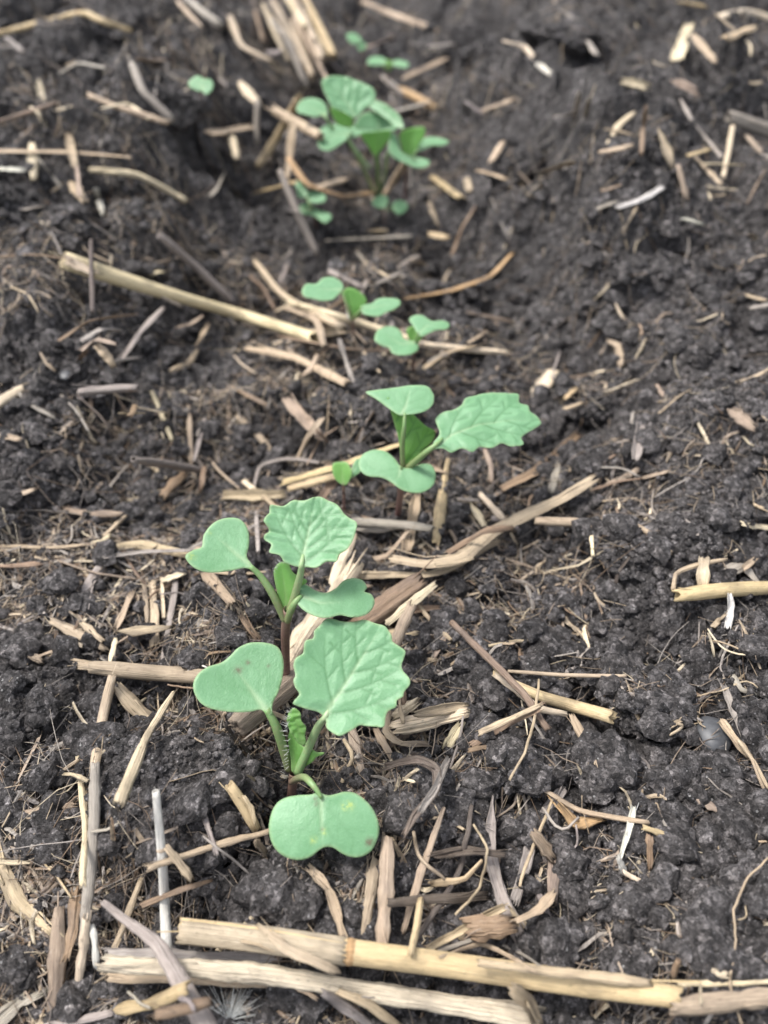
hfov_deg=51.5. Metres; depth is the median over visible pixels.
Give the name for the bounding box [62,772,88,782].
straw scrap
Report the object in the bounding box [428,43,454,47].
straw chip
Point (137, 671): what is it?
straw stalk
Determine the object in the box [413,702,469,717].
straw chip
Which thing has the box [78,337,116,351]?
dry leaf strip
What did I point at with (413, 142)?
seedling
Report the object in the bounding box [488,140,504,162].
straw chip
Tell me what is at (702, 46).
straw chip
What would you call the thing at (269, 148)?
straw stalk
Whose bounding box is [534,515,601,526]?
dead stick
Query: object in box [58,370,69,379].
pebble
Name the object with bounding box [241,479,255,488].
straw chip
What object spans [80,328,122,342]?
dry leaf strip
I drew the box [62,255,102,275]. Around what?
dry leaf strip
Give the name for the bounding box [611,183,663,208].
dry leaf strip
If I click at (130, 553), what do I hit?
dry leaf strip
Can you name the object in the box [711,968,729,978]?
straw chip
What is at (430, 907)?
matted blade
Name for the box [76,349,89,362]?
dry leaf strip
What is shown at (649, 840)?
dry leaf strip
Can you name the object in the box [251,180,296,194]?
straw chip
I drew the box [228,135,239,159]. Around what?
straw chip
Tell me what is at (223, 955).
split stalk
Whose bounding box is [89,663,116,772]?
straw stalk
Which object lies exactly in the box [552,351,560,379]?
root fibre
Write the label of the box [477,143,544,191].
soil clod
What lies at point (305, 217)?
straw scrap
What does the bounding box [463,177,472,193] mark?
straw chip
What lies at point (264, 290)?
root fibre
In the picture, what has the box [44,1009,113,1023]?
dead stick
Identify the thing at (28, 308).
clod
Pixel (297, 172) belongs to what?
split stalk
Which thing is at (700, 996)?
straw scrap
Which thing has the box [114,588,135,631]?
dry leaf strip
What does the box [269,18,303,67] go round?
stubble stem
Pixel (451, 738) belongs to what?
straw chip
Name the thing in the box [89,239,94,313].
dead stick
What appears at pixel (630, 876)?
straw chip
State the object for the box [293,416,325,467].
dry leaf strip
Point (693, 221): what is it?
straw chip
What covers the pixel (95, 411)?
root fibre
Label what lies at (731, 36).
straw chip
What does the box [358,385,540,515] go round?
seedling
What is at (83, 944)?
split stalk
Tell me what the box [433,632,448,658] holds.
matted blade
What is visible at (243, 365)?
straw scrap
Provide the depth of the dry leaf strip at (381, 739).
0.18 m
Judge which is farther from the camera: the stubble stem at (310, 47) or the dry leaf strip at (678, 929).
the stubble stem at (310, 47)
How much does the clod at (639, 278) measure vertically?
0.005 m
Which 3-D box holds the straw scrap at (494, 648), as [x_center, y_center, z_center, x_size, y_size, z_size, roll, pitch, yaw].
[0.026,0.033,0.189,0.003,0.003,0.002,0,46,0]
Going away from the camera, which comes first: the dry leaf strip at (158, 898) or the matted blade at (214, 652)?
the dry leaf strip at (158, 898)
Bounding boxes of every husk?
[27,141,39,182]
[65,132,77,167]
[68,181,88,203]
[117,625,174,636]
[390,707,471,734]
[470,503,486,526]
[598,143,634,153]
[620,77,650,90]
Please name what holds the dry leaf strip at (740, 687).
on the soil
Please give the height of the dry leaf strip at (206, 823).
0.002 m
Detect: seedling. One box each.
[185,497,374,675]
[188,76,212,98]
[193,618,409,859]
[294,181,330,226]
[296,76,403,197]
[302,277,400,335]
[332,458,360,511]
[346,33,366,57]
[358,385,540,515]
[367,56,408,79]
[372,195,407,224]
[374,315,449,371]
[388,127,448,200]
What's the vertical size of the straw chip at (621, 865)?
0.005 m
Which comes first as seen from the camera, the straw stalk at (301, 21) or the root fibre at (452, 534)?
the root fibre at (452, 534)
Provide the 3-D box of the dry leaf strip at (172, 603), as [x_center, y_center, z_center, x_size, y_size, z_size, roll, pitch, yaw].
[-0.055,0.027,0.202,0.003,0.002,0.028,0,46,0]
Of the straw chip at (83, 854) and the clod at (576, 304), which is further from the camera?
the clod at (576, 304)
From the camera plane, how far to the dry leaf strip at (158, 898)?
0.15 m
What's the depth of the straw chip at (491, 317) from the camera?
0.32 m
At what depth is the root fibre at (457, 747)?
0.17 m
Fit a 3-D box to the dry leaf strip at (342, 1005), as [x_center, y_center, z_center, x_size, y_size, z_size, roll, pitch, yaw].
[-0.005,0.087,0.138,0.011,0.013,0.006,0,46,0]
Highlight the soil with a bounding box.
[0,0,767,1023]
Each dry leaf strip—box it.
[0,149,131,157]
[0,561,42,567]
[0,843,63,936]
[0,977,47,1023]
[1,543,95,548]
[17,392,55,418]
[19,205,45,210]
[36,79,44,99]
[39,159,61,187]
[45,654,91,662]
[56,313,138,341]
[60,885,81,963]
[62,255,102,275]
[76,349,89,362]
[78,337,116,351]
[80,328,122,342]
[93,187,104,217]
[93,342,116,369]
[99,102,149,119]
[101,549,191,558]
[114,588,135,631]
[114,682,151,719]
[116,540,187,557]
[117,306,164,364]
[139,879,212,907]
[142,584,148,622]
[146,576,159,649]
[160,576,165,618]
[161,578,178,658]
[166,537,200,549]
[169,349,198,373]
[186,405,193,464]
[192,417,206,461]
[195,322,209,346]
[198,466,206,493]
[202,815,218,855]
[229,385,268,406]
[235,415,271,451]
[237,81,261,104]
[242,795,255,825]
[252,0,265,42]
[255,917,340,975]
[261,494,277,505]
[276,335,420,352]
[282,393,325,440]
[284,110,295,181]
[284,305,326,347]
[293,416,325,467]
[300,863,348,937]
[315,428,328,442]
[321,988,371,1023]
[322,539,501,580]
[324,234,411,240]
[327,268,363,289]
[335,988,400,1023]
[337,338,354,381]
[348,729,363,772]
[355,251,372,274]
[358,0,439,31]
[364,34,396,49]
[372,526,414,560]
[373,727,392,760]
[380,755,441,838]
[382,710,431,746]
[386,834,407,865]
[387,884,490,906]
[388,474,598,568]
[401,252,513,299]
[401,690,406,704]
[417,755,450,813]
[422,344,484,369]
[425,858,482,886]
[426,903,508,949]
[427,202,439,226]
[427,845,508,858]
[438,938,540,965]
[438,942,536,973]
[445,525,514,554]
[450,205,475,255]
[465,100,484,114]
[468,700,548,746]
[477,701,544,735]
[484,795,526,942]
[487,361,499,392]
[492,673,567,716]
[499,428,582,491]
[503,40,535,59]
[507,905,526,928]
[507,982,542,1023]
[510,785,566,906]
[510,888,556,923]
[547,795,607,829]
[566,713,597,767]
[590,478,642,490]
[595,200,617,210]
[606,111,635,143]
[606,339,623,368]
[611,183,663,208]
[619,803,638,858]
[645,834,653,870]
[671,558,727,589]
[676,921,681,937]
[679,98,724,158]
[693,156,722,184]
[696,556,710,584]
[702,163,743,165]
[710,611,727,627]
[718,8,767,20]
[719,682,740,736]
[723,562,758,580]
[724,593,734,629]
[730,674,757,696]
[740,521,767,529]
[741,557,758,570]
[745,294,766,300]
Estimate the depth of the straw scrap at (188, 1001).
0.13 m
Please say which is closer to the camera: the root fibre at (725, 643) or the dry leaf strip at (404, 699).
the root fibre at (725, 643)
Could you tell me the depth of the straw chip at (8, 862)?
0.16 m
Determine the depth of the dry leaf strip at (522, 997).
0.14 m
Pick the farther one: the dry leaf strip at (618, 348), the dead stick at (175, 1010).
the dry leaf strip at (618, 348)
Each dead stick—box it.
[0,101,57,122]
[4,36,25,54]
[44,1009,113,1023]
[71,384,140,395]
[79,761,100,933]
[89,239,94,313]
[95,898,217,1023]
[127,53,174,122]
[130,455,210,473]
[146,996,211,1019]
[156,231,235,303]
[176,0,202,27]
[183,0,224,28]
[228,661,297,735]
[254,99,259,145]
[254,511,259,553]
[349,554,438,623]
[350,515,434,531]
[380,75,403,96]
[382,162,404,195]
[449,620,551,731]
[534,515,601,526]
[571,90,580,127]
[583,96,591,119]
[639,105,647,155]
[671,958,680,979]
[721,125,734,179]
[724,110,767,137]
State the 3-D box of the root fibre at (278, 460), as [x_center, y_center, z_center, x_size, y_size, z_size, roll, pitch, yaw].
[-0.030,-0.015,0.252,0.022,0.010,0.013,0,46,0]
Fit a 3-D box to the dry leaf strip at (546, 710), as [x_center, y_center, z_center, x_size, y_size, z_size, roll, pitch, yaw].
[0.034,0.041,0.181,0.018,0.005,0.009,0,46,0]
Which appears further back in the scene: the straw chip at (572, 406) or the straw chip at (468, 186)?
the straw chip at (468, 186)
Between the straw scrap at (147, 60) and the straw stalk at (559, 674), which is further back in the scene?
the straw scrap at (147, 60)
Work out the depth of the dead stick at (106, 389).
0.23 m
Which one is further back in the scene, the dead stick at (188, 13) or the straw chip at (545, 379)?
the dead stick at (188, 13)
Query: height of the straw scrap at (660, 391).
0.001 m
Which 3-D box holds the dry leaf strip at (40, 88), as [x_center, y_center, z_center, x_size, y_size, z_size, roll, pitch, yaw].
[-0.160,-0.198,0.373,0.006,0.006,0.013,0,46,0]
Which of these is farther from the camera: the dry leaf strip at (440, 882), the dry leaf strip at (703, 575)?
the dry leaf strip at (703, 575)
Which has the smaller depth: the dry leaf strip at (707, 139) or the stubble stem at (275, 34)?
the dry leaf strip at (707, 139)
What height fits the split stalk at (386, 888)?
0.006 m
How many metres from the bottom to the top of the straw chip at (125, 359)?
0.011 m
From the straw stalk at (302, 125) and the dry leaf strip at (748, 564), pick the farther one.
the straw stalk at (302, 125)
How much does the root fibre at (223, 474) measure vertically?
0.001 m
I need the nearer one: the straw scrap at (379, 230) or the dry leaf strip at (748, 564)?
the dry leaf strip at (748, 564)
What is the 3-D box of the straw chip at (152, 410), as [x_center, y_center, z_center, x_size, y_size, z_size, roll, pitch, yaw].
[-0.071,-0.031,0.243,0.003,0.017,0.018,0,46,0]
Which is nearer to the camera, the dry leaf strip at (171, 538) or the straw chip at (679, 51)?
the dry leaf strip at (171, 538)
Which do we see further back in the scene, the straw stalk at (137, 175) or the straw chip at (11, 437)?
the straw stalk at (137, 175)
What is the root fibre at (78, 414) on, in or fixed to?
on the soil
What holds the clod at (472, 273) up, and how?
on the soil
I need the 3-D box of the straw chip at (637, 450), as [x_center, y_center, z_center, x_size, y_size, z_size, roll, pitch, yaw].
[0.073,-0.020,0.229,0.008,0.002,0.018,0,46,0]
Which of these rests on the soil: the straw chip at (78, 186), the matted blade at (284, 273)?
the matted blade at (284, 273)
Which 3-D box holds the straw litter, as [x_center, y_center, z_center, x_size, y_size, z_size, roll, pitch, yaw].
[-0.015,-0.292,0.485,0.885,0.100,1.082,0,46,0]
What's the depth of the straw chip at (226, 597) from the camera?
0.20 m
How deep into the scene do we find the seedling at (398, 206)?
0.37 m
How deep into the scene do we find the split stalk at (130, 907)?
0.15 m
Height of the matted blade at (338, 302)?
0.012 m
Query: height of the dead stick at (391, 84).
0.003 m
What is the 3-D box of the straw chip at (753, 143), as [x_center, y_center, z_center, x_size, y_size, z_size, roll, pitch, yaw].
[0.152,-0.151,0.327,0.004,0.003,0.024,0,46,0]
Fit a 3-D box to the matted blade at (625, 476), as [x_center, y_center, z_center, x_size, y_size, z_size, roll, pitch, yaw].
[0.069,-0.011,0.228,0.012,0.004,0.005,0,46,0]
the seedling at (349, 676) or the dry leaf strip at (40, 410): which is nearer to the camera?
the seedling at (349, 676)
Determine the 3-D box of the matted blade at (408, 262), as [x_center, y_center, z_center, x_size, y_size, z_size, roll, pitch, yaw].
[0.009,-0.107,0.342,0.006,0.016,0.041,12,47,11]
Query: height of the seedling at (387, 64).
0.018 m
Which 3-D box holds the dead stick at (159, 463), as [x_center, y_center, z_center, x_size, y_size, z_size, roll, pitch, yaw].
[-0.064,-0.015,0.237,0.004,0.030,0.028,21,49,19]
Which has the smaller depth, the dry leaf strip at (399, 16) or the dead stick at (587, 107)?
the dead stick at (587, 107)
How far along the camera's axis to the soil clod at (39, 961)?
0.15 m
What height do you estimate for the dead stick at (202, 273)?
0.037 m
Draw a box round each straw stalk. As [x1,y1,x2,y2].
[0,10,132,35]
[0,382,28,407]
[48,251,318,341]
[81,661,202,682]
[88,167,187,202]
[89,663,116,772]
[150,390,173,441]
[152,787,172,947]
[157,917,701,1007]
[219,780,260,832]
[253,260,349,331]
[255,93,302,168]
[263,103,323,139]
[269,0,315,80]
[277,159,319,257]
[281,299,425,347]
[286,0,307,29]
[292,0,325,61]
[303,0,336,59]
[397,86,437,111]
[419,341,509,354]
[492,667,619,724]
[507,670,626,677]
[544,790,649,824]
[613,512,672,553]
[671,581,767,601]
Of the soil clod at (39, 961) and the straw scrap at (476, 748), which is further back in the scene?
the straw scrap at (476, 748)
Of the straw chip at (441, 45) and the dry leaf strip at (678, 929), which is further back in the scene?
the straw chip at (441, 45)
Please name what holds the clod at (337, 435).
on the soil
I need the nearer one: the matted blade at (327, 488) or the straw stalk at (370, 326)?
the matted blade at (327, 488)
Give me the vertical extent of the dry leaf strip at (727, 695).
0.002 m
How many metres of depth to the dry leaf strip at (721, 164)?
0.31 m
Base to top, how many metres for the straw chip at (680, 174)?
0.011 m
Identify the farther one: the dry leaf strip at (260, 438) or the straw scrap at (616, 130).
the straw scrap at (616, 130)
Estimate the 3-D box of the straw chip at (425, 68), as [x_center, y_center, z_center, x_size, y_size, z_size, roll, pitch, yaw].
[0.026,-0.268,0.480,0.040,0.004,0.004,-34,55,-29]
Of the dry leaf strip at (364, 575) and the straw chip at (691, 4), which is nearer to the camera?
the dry leaf strip at (364, 575)
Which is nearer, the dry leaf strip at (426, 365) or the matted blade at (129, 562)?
the matted blade at (129, 562)
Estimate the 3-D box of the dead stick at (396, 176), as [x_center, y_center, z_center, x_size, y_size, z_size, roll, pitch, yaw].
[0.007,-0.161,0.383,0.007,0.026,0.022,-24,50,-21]
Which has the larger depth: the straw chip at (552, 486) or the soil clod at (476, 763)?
the straw chip at (552, 486)
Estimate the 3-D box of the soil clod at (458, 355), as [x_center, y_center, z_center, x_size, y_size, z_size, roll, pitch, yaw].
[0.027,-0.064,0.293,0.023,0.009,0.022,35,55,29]
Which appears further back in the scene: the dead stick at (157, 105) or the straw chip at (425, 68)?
the straw chip at (425, 68)
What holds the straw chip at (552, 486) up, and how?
on the soil
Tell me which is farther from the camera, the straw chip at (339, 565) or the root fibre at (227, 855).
the straw chip at (339, 565)
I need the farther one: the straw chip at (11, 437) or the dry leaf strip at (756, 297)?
the dry leaf strip at (756, 297)
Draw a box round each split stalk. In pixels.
[41,891,67,1011]
[59,62,111,73]
[62,505,124,517]
[68,662,88,669]
[75,910,91,981]
[86,92,172,124]
[95,954,546,1023]
[100,875,144,976]
[100,948,286,962]
[100,973,267,987]
[112,980,191,1015]
[142,828,268,872]
[226,12,274,62]
[244,340,351,386]
[278,28,308,86]
[280,443,398,485]
[286,156,385,197]
[287,473,334,491]
[290,547,367,664]
[312,37,343,76]
[361,851,378,934]
[375,835,394,942]
[392,600,416,645]
[408,897,423,956]
[477,958,652,986]
[669,987,767,1015]
[677,979,767,986]
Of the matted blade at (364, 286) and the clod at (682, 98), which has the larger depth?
the clod at (682, 98)
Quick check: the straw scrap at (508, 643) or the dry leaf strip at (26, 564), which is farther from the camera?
the dry leaf strip at (26, 564)
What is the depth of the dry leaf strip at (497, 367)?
0.28 m
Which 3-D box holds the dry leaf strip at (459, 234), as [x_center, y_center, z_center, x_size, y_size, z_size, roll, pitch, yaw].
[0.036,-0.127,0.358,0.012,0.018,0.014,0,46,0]
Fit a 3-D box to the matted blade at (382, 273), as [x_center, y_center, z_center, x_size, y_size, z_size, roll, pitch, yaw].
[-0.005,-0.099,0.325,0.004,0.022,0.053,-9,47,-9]
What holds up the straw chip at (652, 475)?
on the soil
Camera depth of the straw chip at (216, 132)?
0.38 m
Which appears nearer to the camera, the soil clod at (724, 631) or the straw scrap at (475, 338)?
the soil clod at (724, 631)
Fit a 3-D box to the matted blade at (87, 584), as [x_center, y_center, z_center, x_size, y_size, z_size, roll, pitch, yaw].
[-0.076,0.018,0.209,0.006,0.004,0.021,0,46,0]
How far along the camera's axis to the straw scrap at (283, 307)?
0.32 m
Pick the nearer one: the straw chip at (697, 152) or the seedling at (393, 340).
the seedling at (393, 340)
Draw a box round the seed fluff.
[204,987,260,1023]
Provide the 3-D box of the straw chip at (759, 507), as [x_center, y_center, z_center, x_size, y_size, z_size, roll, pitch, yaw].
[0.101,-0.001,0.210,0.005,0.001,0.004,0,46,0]
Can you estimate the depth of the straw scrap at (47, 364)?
0.25 m
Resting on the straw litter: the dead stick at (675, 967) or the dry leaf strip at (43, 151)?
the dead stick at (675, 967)
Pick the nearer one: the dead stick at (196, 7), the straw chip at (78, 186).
the straw chip at (78, 186)
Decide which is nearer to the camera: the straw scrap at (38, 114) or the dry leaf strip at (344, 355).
the dry leaf strip at (344, 355)
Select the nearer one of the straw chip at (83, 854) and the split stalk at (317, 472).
the straw chip at (83, 854)
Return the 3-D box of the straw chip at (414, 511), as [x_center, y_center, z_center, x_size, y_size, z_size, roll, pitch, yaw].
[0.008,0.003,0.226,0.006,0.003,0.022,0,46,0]
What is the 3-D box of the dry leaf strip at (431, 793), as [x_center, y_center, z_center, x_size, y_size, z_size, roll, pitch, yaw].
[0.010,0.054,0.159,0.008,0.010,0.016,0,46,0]
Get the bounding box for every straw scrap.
[22,487,37,494]
[29,106,42,122]
[34,650,52,657]
[39,352,56,371]
[54,120,59,136]
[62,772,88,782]
[90,821,119,832]
[93,533,110,542]
[127,404,137,417]
[135,58,167,61]
[150,270,165,275]
[161,296,183,307]
[167,684,192,688]
[174,314,203,328]
[177,995,196,1012]
[216,69,228,86]
[233,355,256,373]
[240,940,274,952]
[266,49,281,55]
[272,711,286,722]
[275,303,299,311]
[287,210,308,218]
[296,989,318,1000]
[301,353,319,376]
[367,229,387,231]
[398,698,404,723]
[426,353,448,362]
[433,467,447,472]
[434,557,475,565]
[462,928,480,940]
[467,330,487,343]
[467,745,486,752]
[475,169,507,180]
[489,643,502,654]
[502,641,514,644]
[553,110,577,116]
[604,128,633,135]
[655,384,663,397]
[699,984,702,1004]
[707,632,714,656]
[749,81,762,84]
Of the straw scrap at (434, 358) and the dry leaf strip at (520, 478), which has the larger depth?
the straw scrap at (434, 358)
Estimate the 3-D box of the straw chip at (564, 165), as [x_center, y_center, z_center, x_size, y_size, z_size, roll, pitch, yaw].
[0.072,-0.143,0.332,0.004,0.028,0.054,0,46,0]
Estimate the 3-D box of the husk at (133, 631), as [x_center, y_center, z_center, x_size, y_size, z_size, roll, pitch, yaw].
[-0.058,0.029,0.195,0.015,0.003,0.004,0,46,0]
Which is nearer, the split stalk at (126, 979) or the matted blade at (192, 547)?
the split stalk at (126, 979)
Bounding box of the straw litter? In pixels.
[0,0,767,1023]
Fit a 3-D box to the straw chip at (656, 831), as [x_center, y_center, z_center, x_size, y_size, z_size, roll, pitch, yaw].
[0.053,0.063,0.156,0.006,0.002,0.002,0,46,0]
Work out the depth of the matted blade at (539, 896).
0.15 m
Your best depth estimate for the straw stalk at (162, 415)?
0.26 m
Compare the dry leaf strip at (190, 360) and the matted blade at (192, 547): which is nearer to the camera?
the matted blade at (192, 547)
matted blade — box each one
[81,565,105,608]
[102,515,127,535]
[124,556,144,584]
[148,466,166,479]
[159,471,188,499]
[187,541,202,552]
[207,171,225,197]
[207,651,230,655]
[217,570,269,574]
[238,610,260,641]
[278,264,288,284]
[296,326,348,337]
[299,298,343,322]
[318,460,344,498]
[348,324,366,344]
[351,878,362,898]
[356,526,399,532]
[360,279,367,293]
[363,260,391,277]
[382,321,395,348]
[388,628,419,635]
[397,254,420,267]
[414,605,440,613]
[418,604,452,641]
[423,904,441,912]
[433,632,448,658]
[483,448,493,483]
[488,639,527,646]
[491,516,519,530]
[535,893,551,916]
[605,467,639,485]
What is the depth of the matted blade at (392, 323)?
0.29 m
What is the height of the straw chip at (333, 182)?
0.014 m
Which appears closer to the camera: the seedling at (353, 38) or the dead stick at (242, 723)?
the dead stick at (242, 723)
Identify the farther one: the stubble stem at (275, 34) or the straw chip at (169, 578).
the stubble stem at (275, 34)
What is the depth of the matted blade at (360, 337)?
0.28 m
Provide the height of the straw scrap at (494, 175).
0.001 m
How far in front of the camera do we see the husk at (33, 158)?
0.32 m
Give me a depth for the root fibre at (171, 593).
0.21 m
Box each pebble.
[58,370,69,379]
[695,716,731,751]
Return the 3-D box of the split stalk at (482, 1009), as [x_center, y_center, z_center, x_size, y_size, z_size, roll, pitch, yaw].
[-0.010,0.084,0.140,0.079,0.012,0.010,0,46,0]
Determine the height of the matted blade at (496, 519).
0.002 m
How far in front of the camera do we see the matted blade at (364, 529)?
0.23 m
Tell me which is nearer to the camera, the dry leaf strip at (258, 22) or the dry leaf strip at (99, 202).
the dry leaf strip at (99, 202)
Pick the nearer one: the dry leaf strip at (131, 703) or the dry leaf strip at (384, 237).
the dry leaf strip at (131, 703)
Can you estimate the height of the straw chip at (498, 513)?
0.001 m
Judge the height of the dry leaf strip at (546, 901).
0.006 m
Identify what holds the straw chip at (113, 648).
on the soil
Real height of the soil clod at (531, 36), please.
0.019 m
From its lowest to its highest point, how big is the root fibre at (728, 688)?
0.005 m
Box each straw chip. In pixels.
[0,166,25,171]
[0,860,30,864]
[4,434,22,441]
[23,799,78,814]
[28,653,44,664]
[49,617,109,652]
[74,164,81,197]
[75,755,87,887]
[79,621,105,642]
[108,637,117,660]
[113,691,174,807]
[114,356,141,361]
[118,412,145,413]
[137,407,166,413]
[160,572,185,582]
[163,844,194,882]
[201,572,235,605]
[204,124,253,135]
[221,488,286,501]
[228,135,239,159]
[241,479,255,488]
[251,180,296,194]
[253,838,267,857]
[308,177,349,191]
[328,533,356,585]
[373,269,405,284]
[385,580,437,625]
[391,697,421,720]
[394,102,432,111]
[401,493,420,554]
[401,807,444,935]
[402,57,450,79]
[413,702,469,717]
[427,232,450,239]
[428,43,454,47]
[429,175,466,199]
[432,458,449,544]
[441,721,465,748]
[459,914,519,942]
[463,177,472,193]
[466,311,514,323]
[478,492,506,520]
[480,98,515,111]
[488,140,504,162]
[530,828,556,864]
[531,368,558,395]
[535,62,551,75]
[539,160,575,173]
[547,834,559,904]
[548,461,559,493]
[562,386,577,400]
[562,402,583,409]
[586,40,598,56]
[589,535,594,556]
[615,303,624,319]
[616,854,626,877]
[622,870,640,880]
[631,421,644,461]
[641,469,670,479]
[641,824,663,835]
[658,128,674,170]
[670,21,693,61]
[670,79,698,95]
[671,715,686,727]
[675,1,707,7]
[676,164,688,201]
[681,218,704,225]
[686,148,711,156]
[689,33,716,63]
[696,799,716,811]
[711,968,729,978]
[714,13,735,29]
[718,718,753,759]
[719,25,757,41]
[726,407,757,431]
[745,134,762,153]
[747,303,767,309]
[753,503,767,511]
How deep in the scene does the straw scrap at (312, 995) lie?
0.14 m
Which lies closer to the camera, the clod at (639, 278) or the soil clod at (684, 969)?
the soil clod at (684, 969)
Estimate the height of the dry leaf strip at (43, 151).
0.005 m
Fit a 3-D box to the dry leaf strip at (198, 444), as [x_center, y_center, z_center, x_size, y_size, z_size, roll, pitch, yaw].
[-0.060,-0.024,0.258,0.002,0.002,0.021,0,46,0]
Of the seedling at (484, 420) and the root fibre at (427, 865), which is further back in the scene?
the seedling at (484, 420)
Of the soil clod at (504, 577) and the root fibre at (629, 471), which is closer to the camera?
the soil clod at (504, 577)
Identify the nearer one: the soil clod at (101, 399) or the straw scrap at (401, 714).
the straw scrap at (401, 714)
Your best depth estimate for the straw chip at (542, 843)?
0.16 m
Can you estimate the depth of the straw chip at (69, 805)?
0.17 m
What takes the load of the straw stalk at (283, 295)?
on the soil
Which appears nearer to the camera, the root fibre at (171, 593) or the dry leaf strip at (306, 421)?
the root fibre at (171, 593)
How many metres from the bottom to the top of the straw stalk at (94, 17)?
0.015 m
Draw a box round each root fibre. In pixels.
[0,254,72,260]
[10,286,38,312]
[44,864,71,898]
[57,559,135,579]
[57,759,79,775]
[60,394,89,431]
[76,395,113,438]
[127,990,151,1009]
[160,592,183,594]
[203,835,249,873]
[207,457,240,489]
[249,275,277,313]
[253,457,320,486]
[340,738,353,782]
[408,805,473,945]
[412,831,445,880]
[448,530,459,550]
[449,715,463,768]
[454,824,488,914]
[508,679,539,780]
[518,799,552,887]
[542,807,579,830]
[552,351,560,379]
[574,824,578,847]
[601,466,640,477]
[651,489,656,514]
[670,723,683,735]
[697,680,757,696]
[707,629,744,655]
[712,640,737,648]
[728,857,767,1023]
[736,739,767,788]
[738,905,746,919]
[751,759,764,788]
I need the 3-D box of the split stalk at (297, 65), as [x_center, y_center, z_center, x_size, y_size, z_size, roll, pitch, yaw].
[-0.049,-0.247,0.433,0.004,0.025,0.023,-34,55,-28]
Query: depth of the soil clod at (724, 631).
0.19 m
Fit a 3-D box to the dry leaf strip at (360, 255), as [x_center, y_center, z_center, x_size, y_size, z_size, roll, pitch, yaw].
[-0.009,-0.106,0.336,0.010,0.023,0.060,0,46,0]
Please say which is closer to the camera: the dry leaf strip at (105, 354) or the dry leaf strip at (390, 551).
the dry leaf strip at (390, 551)
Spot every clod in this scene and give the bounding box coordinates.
[3,930,46,967]
[5,361,22,374]
[18,302,36,312]
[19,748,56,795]
[61,416,85,437]
[70,476,87,492]
[82,364,118,402]
[86,733,268,877]
[149,69,212,131]
[153,351,180,370]
[175,582,264,661]
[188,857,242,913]
[278,157,295,166]
[282,280,295,299]
[308,370,418,443]
[323,725,367,732]
[328,431,344,441]
[425,326,488,358]
[430,735,540,799]
[444,400,462,411]
[458,557,511,596]
[463,285,482,298]
[466,268,475,277]
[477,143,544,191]
[514,0,600,57]
[515,794,538,812]
[528,187,546,197]
[551,372,628,427]
[567,776,577,786]
[571,301,591,317]
[572,656,598,693]
[584,689,597,699]
[585,533,667,582]
[605,674,695,742]
[615,602,632,616]
[631,268,650,283]
[671,437,691,451]
[676,96,686,103]
[679,963,702,991]
[712,621,767,660]
[731,504,754,529]
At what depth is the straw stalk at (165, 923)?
0.15 m
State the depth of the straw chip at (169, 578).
0.21 m
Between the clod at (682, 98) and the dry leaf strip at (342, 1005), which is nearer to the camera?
the dry leaf strip at (342, 1005)
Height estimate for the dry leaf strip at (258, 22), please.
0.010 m
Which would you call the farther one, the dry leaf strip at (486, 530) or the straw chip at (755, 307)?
the straw chip at (755, 307)
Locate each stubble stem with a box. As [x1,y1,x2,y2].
[261,2,290,61]
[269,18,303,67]
[275,11,302,68]
[290,17,315,82]
[291,0,328,58]
[292,13,326,77]
[303,1,316,56]
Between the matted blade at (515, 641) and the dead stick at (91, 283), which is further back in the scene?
the dead stick at (91, 283)
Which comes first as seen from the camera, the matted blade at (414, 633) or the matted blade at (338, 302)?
the matted blade at (414, 633)
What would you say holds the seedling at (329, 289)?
on the soil
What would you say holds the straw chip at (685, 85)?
on the soil
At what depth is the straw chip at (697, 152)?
0.31 m
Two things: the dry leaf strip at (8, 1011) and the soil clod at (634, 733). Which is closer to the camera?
the dry leaf strip at (8, 1011)
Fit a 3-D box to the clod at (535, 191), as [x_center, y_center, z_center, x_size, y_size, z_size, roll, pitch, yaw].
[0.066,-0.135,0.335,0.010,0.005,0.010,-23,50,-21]
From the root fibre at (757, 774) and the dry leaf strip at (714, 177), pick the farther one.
the dry leaf strip at (714, 177)
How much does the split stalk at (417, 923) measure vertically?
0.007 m

